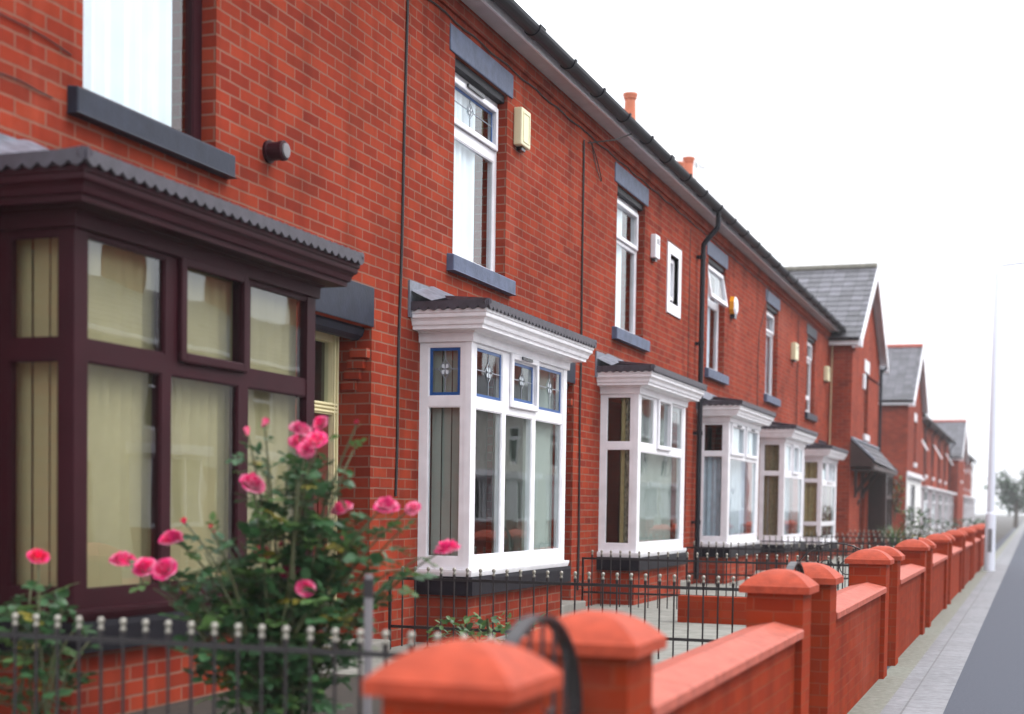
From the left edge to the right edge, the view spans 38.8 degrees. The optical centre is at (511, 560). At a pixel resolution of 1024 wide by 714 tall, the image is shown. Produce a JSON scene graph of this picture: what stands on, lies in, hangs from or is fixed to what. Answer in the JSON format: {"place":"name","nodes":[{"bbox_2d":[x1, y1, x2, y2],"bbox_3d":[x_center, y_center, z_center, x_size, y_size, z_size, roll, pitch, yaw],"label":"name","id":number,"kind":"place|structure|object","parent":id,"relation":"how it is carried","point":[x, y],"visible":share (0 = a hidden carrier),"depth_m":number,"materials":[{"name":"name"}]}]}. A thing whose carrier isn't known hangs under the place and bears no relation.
{"place":"outdoors","nodes":[
{"label":"outdoors","id":0,"kind":"place"},
{"bbox_2d":[319,556,847,674],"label":"raised garden ground","id":1,"kind":"structure","parent":0,"point":[680,628],"depth_m":13.84,"materials":[{"name":"grey concrete"}]},
{"bbox_2d":[0,0,390,713],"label":"terraced house","id":2,"kind":"structure","parent":1,"relation":"on","point":[194,194],"depth_m":7.92,"materials":[{"name":"red brick"}]},
{"bbox_2d":[67,0,236,179],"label":"window","id":3,"kind":"structure","parent":2,"relation":"in","point":[126,91],"depth_m":8.23,"materials":[{"name":"brown plastic"}]},
{"bbox_2d":[0,133,363,713],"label":"bay window","id":4,"kind":"structure","parent":2,"relation":"in","point":[176,307],"depth_m":7.34,"materials":[{"name":"brown plastic"}]},
{"bbox_2d":[0,613,493,713],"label":"garden railing","id":5,"kind":"object","parent":1,"relation":"on","point":[237,646],"visible":0.87,"depth_m":5.81,"materials":[{"name":"black metal"}]},
{"bbox_2d":[128,672,382,713],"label":"flower bed","id":6,"kind":"object","parent":1,"relation":"on","point":[345,694],"visible":0.14,"depth_m":7.70,"materials":[{"name":"soil"}]},
{"bbox_2d":[0,548,98,713],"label":"rose bush","id":7,"kind":"object","parent":6,"relation":"on","point":[25,620],"visible":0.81,"depth_m":6.49,"materials":[{"name":"green plant"}]},
{"bbox_2d":[109,415,460,713],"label":"rose bush","id":8,"kind":"object","parent":6,"relation":"on","point":[297,602],"visible":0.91,"depth_m":6.65,"materials":[{"name":"green plant"}]},
{"bbox_2d":[363,574,373,713],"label":"garden stake","id":9,"kind":"object","parent":6,"relation":"on","point":[368,588],"visible":0.93,"depth_m":5.97,"materials":[{"name":"grey plastic"}]},
{"bbox_2d":[426,612,545,641],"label":"garden weeds","id":10,"kind":"object","parent":1,"relation":"on","point":[482,623],"visible":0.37,"depth_m":9.99,"materials":[{"name":"green plant"}]},
{"bbox_2d":[383,0,618,646],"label":"terraced house","id":11,"kind":"structure","parent":1,"relation":"on","point":[493,105],"depth_m":12.69,"materials":[{"name":"red brick"}]},
{"bbox_2d":[446,23,515,295],"bbox_3d":[-0.378,-3.495,12.941,0.375,2.051,1.578,2,2,20],"label":"window","id":12,"kind":"structure","parent":11,"relation":"in","point":[471,90],"depth_m":13.01,"materials":[{"name":"white plastic"}]},
{"bbox_2d":[408,280,596,642],"bbox_3d":[-0.021,-0.773,12.835,0.706,3.008,3.014,2,2,20],"label":"bay window","id":13,"kind":"structure","parent":11,"relation":"in","point":[527,350],"depth_m":12.08,"materials":[{"name":"white plastic"}]},
{"bbox_2d":[388,566,749,658],"bbox_3d":[0.460,0.399,10.688,2.994,0.646,0.028,2,2,20],"label":"garden railing","id":14,"kind":"object","parent":1,"relation":"on","point":[718,588],"visible":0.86,"depth_m":10.74,"materials":[{"name":"black metal"}]},
{"bbox_2d":[578,104,715,605],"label":"terraced house","id":15,"kind":"structure","parent":1,"relation":"on","point":[645,191],"depth_m":17.38,"materials":[{"name":"red brick"}]},
{"bbox_2d":[612,162,649,351],"bbox_3d":[1.340,-3.656,17.740,0.375,2.051,1.578,2,2,20],"label":"window","id":16,"kind":"structure","parent":15,"relation":"in","point":[626,203],"depth_m":17.84,"materials":[{"name":"white plastic"}]},
{"bbox_2d":[595,351,706,604],"bbox_3d":[1.713,-0.928,17.677,0.706,2.993,2.864,2,2,20],"label":"bay window","id":17,"kind":"structure","parent":15,"relation":"in","point":[649,394],"depth_m":16.81,"materials":[{"name":"white plastic"}]},
{"bbox_2d":[666,240,681,319],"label":"slit window","id":18,"kind":"structure","parent":15,"relation":"in","point":[672,309],"depth_m":19.95,"materials":[{"name":"white plastic"}]},
{"bbox_2d":[677,595,746,624],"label":"dwarf wall","id":19,"kind":"structure","parent":1,"relation":"on","point":[710,610],"depth_m":14.14,"materials":[{"name":"brick"}]},
{"bbox_2d":[581,550,848,608],"bbox_3d":[2.178,0.239,15.487,2.994,0.646,0.028,2,2,20],"label":"garden railing","id":20,"kind":"object","parent":1,"relation":"on","point":[668,560],"visible":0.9,"depth_m":15.66,"materials":[{"name":"black metal"}]},
{"bbox_2d":[623,91,817,570],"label":"terraced house","id":21,"kind":"structure","parent":1,"relation":"on","point":[782,293],"depth_m":27.03,"materials":[{"name":"red brick"}]},
{"bbox_2d":[764,289,780,406],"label":"window","id":22,"kind":"structure","parent":21,"relation":"in","point":[773,300],"depth_m":27.68,"materials":[{"name":"white plastic"}]},
{"bbox_2d":[757,421,817,569],"bbox_3d":[5.206,-1.212,27.436,0.706,2.908,2.884,2,2,20],"label":"bay window","id":23,"kind":"structure","parent":21,"relation":"in","point":[782,445],"depth_m":26.45,"materials":[{"name":"white plastic"}]},
{"bbox_2d":[683,200,775,583],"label":"terraced house","id":24,"kind":"structure","parent":1,"relation":"on","point":[726,419],"depth_m":22.05,"materials":[{"name":"red brick"}]},
{"bbox_2d":[704,241,728,384],"bbox_3d":[3.059,-3.817,22.539,0.375,2.051,1.578,2,2,20],"label":"window","id":25,"kind":"structure","parent":24,"relation":"in","point":[714,270],"depth_m":22.82,"materials":[{"name":"white plastic"}]},
{"bbox_2d":[696,391,775,583],"bbox_3d":[3.498,-1.087,22.664,0.706,2.978,3.024,2,2,20],"label":"bay window","id":26,"kind":"structure","parent":24,"relation":"in","point":[722,478],"depth_m":21.64,"materials":[{"name":"white plastic"}]},
{"bbox_2d":[677,156,848,561],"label":"terraced house","id":27,"kind":"structure","parent":1,"relation":"on","point":[819,323],"depth_m":31.81,"materials":[{"name":"red brick"}]},
{"bbox_2d":[805,323,817,421],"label":"window","id":28,"kind":"structure","parent":27,"relation":"in","point":[811,331],"depth_m":32.52,"materials":[{"name":"white plastic"}]},
{"bbox_2d":[801,442,848,561],"bbox_3d":[6.899,-1.296,32.173,0.706,2.758,2.944,2,2,20],"label":"bay window","id":29,"kind":"structure","parent":27,"relation":"in","point":[820,460],"depth_m":31.17,"materials":[{"name":"white plastic"}]},
{"bbox_2d":[685,541,894,588],"bbox_3d":[3.897,0.078,20.286,2.994,0.646,0.028,2,2,20],"label":"garden railing","id":30,"kind":"object","parent":1,"relation":"on","point":[768,549],"visible":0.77,"depth_m":20.49,"materials":[{"name":"black metal"}]},
{"bbox_2d":[755,536,907,568],"bbox_3d":[5.615,-0.083,25.086,2.994,0.646,0.028,2,2,20],"label":"garden railing","id":31,"kind":"object","parent":1,"relation":"on","point":[818,542],"visible":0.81,"depth_m":25.21,"materials":[{"name":"black metal"}]},
{"bbox_2d":[784,263,897,554],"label":"gabled house","id":32,"kind":"structure","parent":1,"relation":"on","point":[848,297],"depth_m":36.71,"materials":[{"name":"red brick"}]},
{"bbox_2d":[859,472,860,529],"bbox_3d":[8.944,-1.291,37.721,0.050,2.180,1.300,2,2,20],"label":"door","id":33,"kind":"structure","parent":32,"relation":"in","point":[860,472],"depth_m":38.24,"materials":[{"name":"glass"}]},
{"bbox_2d":[863,359,879,441],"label":"window","id":34,"kind":"structure","parent":32,"relation":"in","point":[866,437],"depth_m":37.61,"materials":[{"name":"white plastic"}]},
{"bbox_2d":[867,474,892,548],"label":"bay window","id":35,"kind":"structure","parent":32,"relation":"in","point":[875,491],"depth_m":38.93,"materials":[{"name":"glass"}]},
{"bbox_2d":[892,475,904,520],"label":"climbing plant","id":36,"kind":"object","parent":32,"relation":"attached to","point":[896,499],"visible":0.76,"depth_m":40.58,"materials":[{"name":"green plant"}]},
{"bbox_2d":[801,532,928,561],"bbox_3d":[7.333,-0.243,29.885,2.994,0.646,0.028,2,2,20],"label":"garden railing","id":37,"kind":"object","parent":1,"relation":"on","point":[842,537],"visible":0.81,"depth_m":30.03,"materials":[{"name":"black metal"}]},
{"bbox_2d":[848,530,942,550],"bbox_3d":[9.051,-0.404,34.684,2.994,0.646,0.028,2,2,20],"label":"garden railing","id":38,"kind":"object","parent":1,"relation":"on","point":[882,534],"visible":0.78,"depth_m":34.73,"materials":[{"name":"black metal"}]},
{"bbox_2d":[875,525,915,546],"bbox_3d":[9.507,-0.522,36.139,1.179,0.783,1.196,2,2,20],"label":"leafy shrub","id":39,"kind":"object","parent":1,"relation":"on","point":[893,536],"visible":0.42,"depth_m":35.98,"materials":[{"name":"green plant"}]},
{"bbox_2d":[899,506,933,539],"bbox_3d":[11.057,-0.872,39.793,0.951,1.250,0.974,2,2,20],"label":"leafy shrub","id":40,"kind":"object","parent":1,"relation":"on","point":[909,518],"visible":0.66,"depth_m":39.73,"materials":[{"name":"green plant"}]},
{"bbox_2d":[514,0,1023,514],"label":"sky","id":41,"kind":"structure","parent":0,"point":[889,134],"materials":[{"name":"white"}]},
{"bbox_2d":[887,520,1023,713],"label":"road","id":42,"kind":"structure","parent":0,"point":[990,679],"depth_m":15.27,"materials":[{"name":"grey asphalt"}]},
{"bbox_2d":[362,639,562,713],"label":"gate pier","id":43,"kind":"structure","parent":42,"relation":"on","point":[464,676],"depth_m":3.71,"materials":[{"name":"brick"}]},
{"bbox_2d":[502,615,581,713],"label":"garden gate","id":44,"kind":"structure","parent":43,"relation":"attached to","point":[561,637],"depth_m":4.62,"materials":[{"name":"black metal"}]},
{"bbox_2d":[519,610,666,713],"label":"gate pier","id":45,"kind":"structure","parent":42,"relation":"on","point":[615,651],"depth_m":4.84,"materials":[{"name":"brick"}]},
{"bbox_2d":[652,622,803,713],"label":"garden wall","id":46,"kind":"structure","parent":42,"relation":"on","point":[749,670],"depth_m":6.86,"materials":[{"name":"brick"}]},
{"bbox_2d":[739,569,818,713],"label":"gate pier","id":47,"kind":"structure","parent":42,"relation":"on","point":[782,596],"depth_m":8.51,"materials":[{"name":"brick"}]},
{"bbox_2d":[786,561,804,573],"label":"garden gate","id":48,"kind":"structure","parent":47,"relation":"attached to","point":[796,566],"depth_m":9.21,"materials":[{"name":"black metal"}]},
{"bbox_2d":[785,562,843,713],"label":"gate pier","id":49,"kind":"structure","parent":42,"relation":"on","point":[827,579],"depth_m":9.63,"materials":[{"name":"brick"}]},
{"bbox_2d":[834,582,886,713],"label":"garden wall","id":50,"kind":"structure","parent":42,"relation":"on","point":[857,640],"depth_m":11.53,"materials":[{"name":"brick"}]},
{"bbox_2d":[844,549,894,678],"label":"gate pier","id":51,"kind":"structure","parent":42,"relation":"on","point":[870,565],"depth_m":13.30,"materials":[{"name":"brick"}]},
{"bbox_2d":[870,546,904,665],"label":"gate pier","id":52,"kind":"structure","parent":42,"relation":"on","point":[898,556],"depth_m":14.43,"materials":[{"name":"brick"}]},
{"bbox_2d":[799,543,860,588],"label":"garden gate","id":53,"kind":"structure","parent":52,"relation":"attached to","point":[830,560],"depth_m":14.56,"materials":[{"name":"black metal"}]},
{"bbox_2d":[898,564,924,657],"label":"garden wall","id":54,"kind":"structure","parent":42,"relation":"on","point":[909,606],"depth_m":16.47,"materials":[{"name":"brick"}]},
{"bbox_2d":[894,539,929,634],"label":"gate pier","id":55,"kind":"structure","parent":42,"relation":"on","point":[913,551],"depth_m":18.09,"materials":[{"name":"brick"}]},
{"bbox_2d":[919,538,935,627],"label":"gate pier","id":56,"kind":"structure","parent":42,"relation":"on","point":[929,568],"depth_m":19.22,"materials":[{"name":"brick"}]},
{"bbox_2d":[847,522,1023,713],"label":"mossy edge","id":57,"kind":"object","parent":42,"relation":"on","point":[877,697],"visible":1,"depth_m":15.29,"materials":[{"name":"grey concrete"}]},
{"bbox_2d":[926,533,951,608],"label":"gate pier","id":58,"kind":"structure","parent":42,"relation":"on","point":[941,541],"depth_m":22.88,"materials":[{"name":"brick"}]},
{"bbox_2d":[931,553,947,621],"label":"garden wall","id":59,"kind":"structure","parent":42,"relation":"on","point":[937,584],"depth_m":21.40,"materials":[{"name":"brick"}]},
{"bbox_2d":[942,533,954,604],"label":"gate pier","id":60,"kind":"structure","parent":42,"relation":"on","point":[951,537],"depth_m":24.02,"materials":[{"name":"brick"}]},
{"bbox_2d":[880,524,1023,713],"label":"sidewalk","id":61,"kind":"structure","parent":42,"relation":"on","point":[927,686],"depth_m":15.54,"materials":[{"name":"concrete"}]},
{"bbox_2d":[945,530,964,591],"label":"gate pier","id":62,"kind":"structure","parent":42,"relation":"on","point":[958,535],"depth_m":27.68,"materials":[{"name":"brick"}]},
{"bbox_2d":[951,546,962,599],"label":"garden wall","id":63,"kind":"structure","parent":42,"relation":"on","point":[956,551],"depth_m":26.27,"materials":[{"name":"brick"}]},
{"bbox_2d":[957,529,967,588],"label":"gate pier","id":64,"kind":"structure","parent":42,"relation":"on","point":[963,560],"depth_m":28.82,"materials":[{"name":"brick"}]},
{"bbox_2d":[960,527,974,579],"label":"gate pier","id":65,"kind":"structure","parent":42,"relation":"on","point":[970,532],"depth_m":32.48,"materials":[{"name":"brick"}]},
{"bbox_2d":[964,541,972,585],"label":"garden wall","id":66,"kind":"structure","parent":42,"relation":"on","point":[967,561],"depth_m":31.20,"materials":[{"name":"brick"}]},
{"bbox_2d":[968,527,976,577],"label":"gate pier","id":67,"kind":"structure","parent":42,"relation":"on","point":[973,551],"depth_m":33.62,"materials":[{"name":"brick"}]},
{"bbox_2d":[969,525,981,571],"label":"gate pier","id":68,"kind":"structure","parent":42,"relation":"on","point":[979,530],"depth_m":37.27,"materials":[{"name":"brick"}]},
{"bbox_2d":[974,538,979,574],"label":"garden wall","id":69,"kind":"structure","parent":42,"relation":"on","point":[977,540],"depth_m":36.07,"materials":[{"name":"brick"}]},
{"bbox_2d":[976,525,983,569],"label":"gate pier","id":70,"kind":"structure","parent":42,"relation":"on","point":[980,546],"depth_m":38.41,"materials":[{"name":"brick"}]},
{"bbox_2d":[977,524,984,543],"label":"gate pier","id":71,"kind":"structure","parent":42,"relation":"on","point":[983,526],"depth_m":42.07,"materials":[{"name":"brick"}]},
{"bbox_2d":[981,535,984,566],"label":"garden wall","id":72,"kind":"structure","parent":42,"relation":"on","point":[982,558],"depth_m":40.83,"materials":[{"name":"brick"}]},
{"bbox_2d":[983,469,1023,527],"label":"broadleaf tree","id":73,"kind":"object","parent":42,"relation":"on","point":[1011,494],"visible":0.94,"depth_m":141.82,"materials":[{"name":"green plant"}]},
{"bbox_2d":[984,261,1023,570],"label":"street lamp","id":74,"kind":"object","parent":42,"relation":"on","point":[990,537],"visible":0.99,"depth_m":37.84,"materials":[{"name":"silver metal"}]},
{"bbox_2d":[975,515,1023,543],"bbox_3d":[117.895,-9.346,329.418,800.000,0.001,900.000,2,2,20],"label":"ground","id":75,"kind":"structure","parent":0,"point":[1004,525],"depth_m":210.76,"materials":[{"name":"soil"}]},
{"bbox_2d":[877,344,928,540],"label":"gabled house","id":76,"kind":"structure","parent":75,"relation":"on","point":[904,398],"depth_m":52.67,"materials":[{"name":"red brick"}]},
{"bbox_2d":[910,485,912,519],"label":"window","id":77,"kind":"structure","parent":76,"relation":"in","point":[911,490],"depth_m":55.28,"materials":[{"name":"white plastic"}]},
{"bbox_2d":[913,413,916,467],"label":"window","id":78,"kind":"structure","parent":76,"relation":"in","point":[915,415],"depth_m":54.76,"materials":[{"name":"white plastic"}]},
{"bbox_2d":[920,413,933,537],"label":"terraced house","id":79,"kind":"structure","parent":75,"relation":"on","point":[924,497],"depth_m":60.92,"materials":[{"name":"red brick"}]},
{"bbox_2d":[920,490,927,537],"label":"bay window","id":80,"kind":"structure","parent":79,"relation":"in","point":[924,493],"depth_m":59.66,"materials":[{"name":"white plastic"}]},
{"bbox_2d":[922,422,940,534],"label":"terraced house","id":81,"kind":"structure","parent":75,"relation":"on","point":[931,493],"depth_m":65.61,"materials":[{"name":"red brick"}]},
{"bbox_2d":[927,491,935,534],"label":"bay window","id":82,"kind":"structure","parent":81,"relation":"in","point":[931,495],"depth_m":63.86,"materials":[{"name":"white plastic"}]},
{"bbox_2d":[930,428,946,533],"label":"terraced house","id":83,"kind":"structure","parent":75,"relation":"on","point":[936,455],"depth_m":70.39,"materials":[{"name":"red brick"}]},
{"bbox_2d":[932,445,942,480],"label":"window","id":84,"kind":"structure","parent":83,"relation":"in","point":[933,478],"depth_m":69.49,"materials":[{"name":"white plastic"}]},
{"bbox_2d":[934,493,941,533],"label":"bay window","id":85,"kind":"structure","parent":83,"relation":"in","point":[938,505],"depth_m":68.66,"materials":[{"name":"white plastic"}]},
{"bbox_2d":[937,433,951,532],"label":"terraced house","id":86,"kind":"structure","parent":75,"relation":"on","point":[940,486],"depth_m":75.21,"materials":[{"name":"red brick"}]},
{"bbox_2d":[941,494,947,532],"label":"bay window","id":87,"kind":"structure","parent":86,"relation":"in","point":[944,496],"depth_m":73.46,"materials":[{"name":"white plastic"}]},
{"bbox_2d":[943,439,956,530],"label":"terraced house","id":88,"kind":"structure","parent":75,"relation":"on","point":[945,482],"depth_m":80.00,"materials":[{"name":"red brick"}]},
{"bbox_2d":[947,495,952,530],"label":"bay window","id":89,"kind":"structure","parent":88,"relation":"in","point":[950,498],"depth_m":78.25,"materials":[{"name":"white plastic"}]},
{"bbox_2d":[932,419,968,528],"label":"gabled house","id":90,"kind":"structure","parent":75,"relation":"on","point":[955,431],"depth_m":84.11,"materials":[{"name":"red brick"}]},
{"bbox_2d":[934,518,998,533],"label":"leafy shrub","id":91,"kind":"object","parent":75,"relation":"on","point":[955,524],"visible":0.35,"depth_m":66.92,"materials":[{"name":"green plant"}]},
{"bbox_2d":[963,454,969,525],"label":"terraced house","id":92,"kind":"structure","parent":75,"relation":"on","point":[964,506],"depth_m":95.40,"materials":[{"name":"red brick"}]},
{"bbox_2d":[963,498,966,525],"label":"bay window","id":93,"kind":"structure","parent":92,"relation":"in","point":[964,499],"depth_m":94.78,"materials":[{"name":"white plastic"}]},
{"bbox_2d":[964,455,972,525],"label":"terraced house","id":94,"kind":"structure","parent":75,"relation":"on","point":[968,500],"depth_m":101.71,"materials":[{"name":"red brick"}]},
{"bbox_2d":[966,499,969,525],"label":"bay window","id":95,"kind":"structure","parent":94,"relation":"in","point":[968,500],"depth_m":99.59,"materials":[{"name":"white plastic"}]},
{"bbox_2d":[965,457,974,525],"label":"terraced house","id":96,"kind":"structure","parent":75,"relation":"on","point":[966,492],"depth_m":106.31,"materials":[{"name":"red brick"}]},
{"bbox_2d":[969,499,971,525],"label":"bay window","id":97,"kind":"structure","parent":96,"relation":"in","point":[970,507],"depth_m":104.37,"materials":[{"name":"white plastic"}]},
{"bbox_2d":[968,460,977,524],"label":"terraced house","id":98,"kind":"structure","parent":75,"relation":"on","point":[969,494],"depth_m":111.33,"materials":[{"name":"red brick"}]},
{"bbox_2d":[972,500,974,524],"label":"bay window","id":99,"kind":"structure","parent":98,"relation":"in","point":[973,501],"depth_m":109.19,"materials":[{"name":"white plastic"}]},
{"bbox_2d":[1018,470,1023,493],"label":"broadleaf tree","id":100,"kind":"object","parent":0,"point":[1022,475],"visible":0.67,"depth_m":154.69,"materials":[{"name":"green plant"}]}
]}

